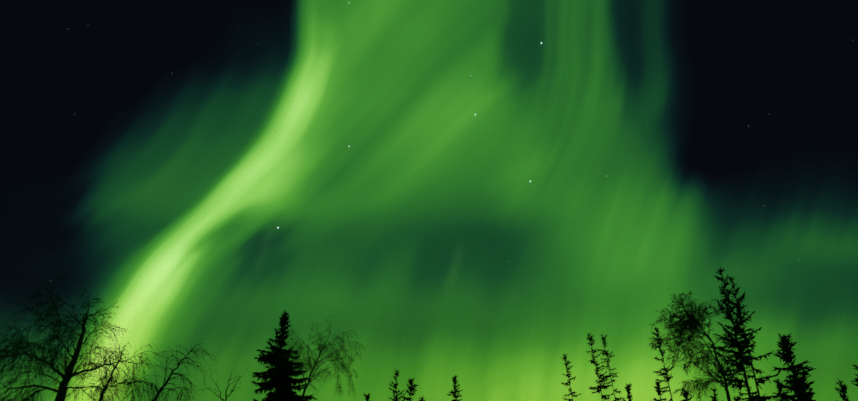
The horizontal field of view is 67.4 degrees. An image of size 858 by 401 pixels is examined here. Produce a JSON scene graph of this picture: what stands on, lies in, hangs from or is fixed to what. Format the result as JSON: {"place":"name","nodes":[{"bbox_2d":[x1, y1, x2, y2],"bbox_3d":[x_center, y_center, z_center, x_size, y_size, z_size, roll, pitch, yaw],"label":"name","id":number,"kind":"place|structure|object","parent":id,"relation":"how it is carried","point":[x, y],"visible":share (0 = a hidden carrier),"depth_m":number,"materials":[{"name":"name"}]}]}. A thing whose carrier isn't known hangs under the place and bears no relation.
{"place":"outdoors","nodes":[
{"label":"outdoors","id":0,"kind":"place"},
{"bbox_2d":[0,0,857,400],"label":"sky","id":1,"kind":"structure","parent":0,"point":[473,191],"materials":[{"name":"green"}]},
{"bbox_3d":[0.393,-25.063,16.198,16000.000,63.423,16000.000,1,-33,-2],"label":"snowy ground","id":2,"kind":"structure","parent":0,"visible":0},
{"bbox_2d":[0,274,158,400],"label":"birch","id":3,"kind":"object","parent":2,"relation":"on","point":[66,376],"visible":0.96,"depth_m":9.43,"materials":[{"name":"black plant"}]},
{"bbox_2d":[65,336,170,400],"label":"birch","id":4,"kind":"object","parent":2,"relation":"on","point":[75,390],"visible":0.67,"depth_m":10.48,"materials":[{"name":"black plant"}]},
{"bbox_2d":[93,342,216,400],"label":"bare tree","id":5,"kind":"object","parent":2,"relation":"on","point":[161,389],"visible":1,"depth_m":8.26,"materials":[{"name":"black plant"}]},
{"bbox_2d":[198,367,246,400],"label":"tree","id":6,"kind":"object","parent":2,"relation":"on","point":[226,396],"visible":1,"depth_m":11.20,"materials":[{"name":"black plant"}]},
{"bbox_2d":[251,310,316,400],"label":"spruce tree","id":7,"kind":"object","parent":2,"relation":"on","point":[283,386],"visible":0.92,"depth_m":16.46,"materials":[{"name":"black plant"}]},
{"bbox_2d":[268,316,363,400],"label":"birch","id":8,"kind":"object","parent":2,"relation":"on","point":[304,364],"visible":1,"depth_m":15.73,"materials":[{"name":"black plant"}]},
{"bbox_2d":[388,369,405,400],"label":"spruce tree","id":9,"kind":"object","parent":2,"relation":"on","point":[396,397],"visible":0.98,"depth_m":21.91,"materials":[{"name":"black plant"}]},
{"bbox_2d":[402,378,418,400],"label":"tree","id":10,"kind":"object","parent":2,"relation":"on","point":[411,388],"visible":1,"depth_m":19.95,"materials":[{"name":"black plant"}]},
{"bbox_2d":[447,375,462,400],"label":"spruce tree","id":11,"kind":"object","parent":2,"relation":"on","point":[454,390],"visible":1,"depth_m":25.93,"materials":[{"name":"black plant"}]},
{"bbox_2d":[562,354,580,400],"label":"spruce tree","id":12,"kind":"object","parent":2,"relation":"on","point":[567,371],"visible":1,"depth_m":21.66,"materials":[{"name":"black plant"}]},
{"bbox_2d":[586,333,613,400],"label":"spruce tree","id":13,"kind":"object","parent":2,"relation":"on","point":[602,379],"visible":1,"depth_m":20.57,"materials":[{"name":"black plant"}]},
{"bbox_2d":[599,335,625,400],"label":"spruce tree","id":14,"kind":"object","parent":2,"relation":"on","point":[609,369],"visible":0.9,"depth_m":22.59,"materials":[{"name":"black plant"}]},
{"bbox_2d":[622,382,632,400],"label":"tree","id":15,"kind":"object","parent":2,"relation":"on","point":[628,389],"visible":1,"depth_m":21.40,"materials":[{"name":"black plant"}]},
{"bbox_2d":[653,381,666,400],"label":"tree","id":16,"kind":"object","parent":2,"relation":"on","point":[659,386],"visible":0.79,"depth_m":23.37,"materials":[{"name":"black plant"}]},
{"bbox_2d":[651,326,673,400],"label":"spruce tree","id":17,"kind":"object","parent":2,"relation":"on","point":[667,369],"visible":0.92,"depth_m":17.16,"materials":[{"name":"black plant"}]},
{"bbox_2d":[681,389,692,400],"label":"tree","id":18,"kind":"object","parent":2,"relation":"on","point":[683,394],"visible":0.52,"depth_m":19.89,"materials":[{"name":"black plant"}]},
{"bbox_2d":[648,290,756,400],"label":"birch","id":19,"kind":"object","parent":2,"relation":"on","point":[692,321],"visible":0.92,"depth_m":14.00,"materials":[{"name":"black plant"}]},
{"bbox_2d":[710,388,722,400],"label":"tree","id":20,"kind":"object","parent":2,"relation":"on","point":[714,398],"visible":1,"depth_m":26.03,"materials":[{"name":"black plant"}]},
{"bbox_2d":[709,266,788,400],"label":"spruce tree","id":21,"kind":"object","parent":2,"relation":"on","point":[742,347],"visible":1,"depth_m":12.12,"materials":[{"name":"black plant"}]},
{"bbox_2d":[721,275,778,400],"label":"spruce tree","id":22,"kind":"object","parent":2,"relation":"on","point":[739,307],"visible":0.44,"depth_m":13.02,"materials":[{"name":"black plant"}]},
{"bbox_2d":[772,378,789,400],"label":"tree","id":23,"kind":"object","parent":2,"relation":"on","point":[777,385],"visible":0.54,"depth_m":24.95,"materials":[{"name":"black plant"}]},
{"bbox_2d":[772,333,815,400],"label":"spruce tree","id":24,"kind":"object","parent":2,"relation":"on","point":[797,387],"visible":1,"depth_m":9.77,"materials":[{"name":"black plant"}]},
{"bbox_2d":[799,376,812,398],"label":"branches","id":25,"kind":"object","parent":2,"relation":"on","point":[806,387],"visible":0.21,"depth_m":18.15,"materials":[{"name":"black plant"}]},
{"bbox_2d":[835,379,849,400],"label":"tree","id":26,"kind":"object","parent":2,"relation":"on","point":[843,391],"visible":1,"depth_m":18.62,"materials":[{"name":"black plant"}]},
{"bbox_2d":[851,364,857,386],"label":"tree","id":27,"kind":"object","parent":2,"relation":"on","point":[856,379],"visible":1,"depth_m":6.87,"materials":[{"name":"black plant"}]}
]}

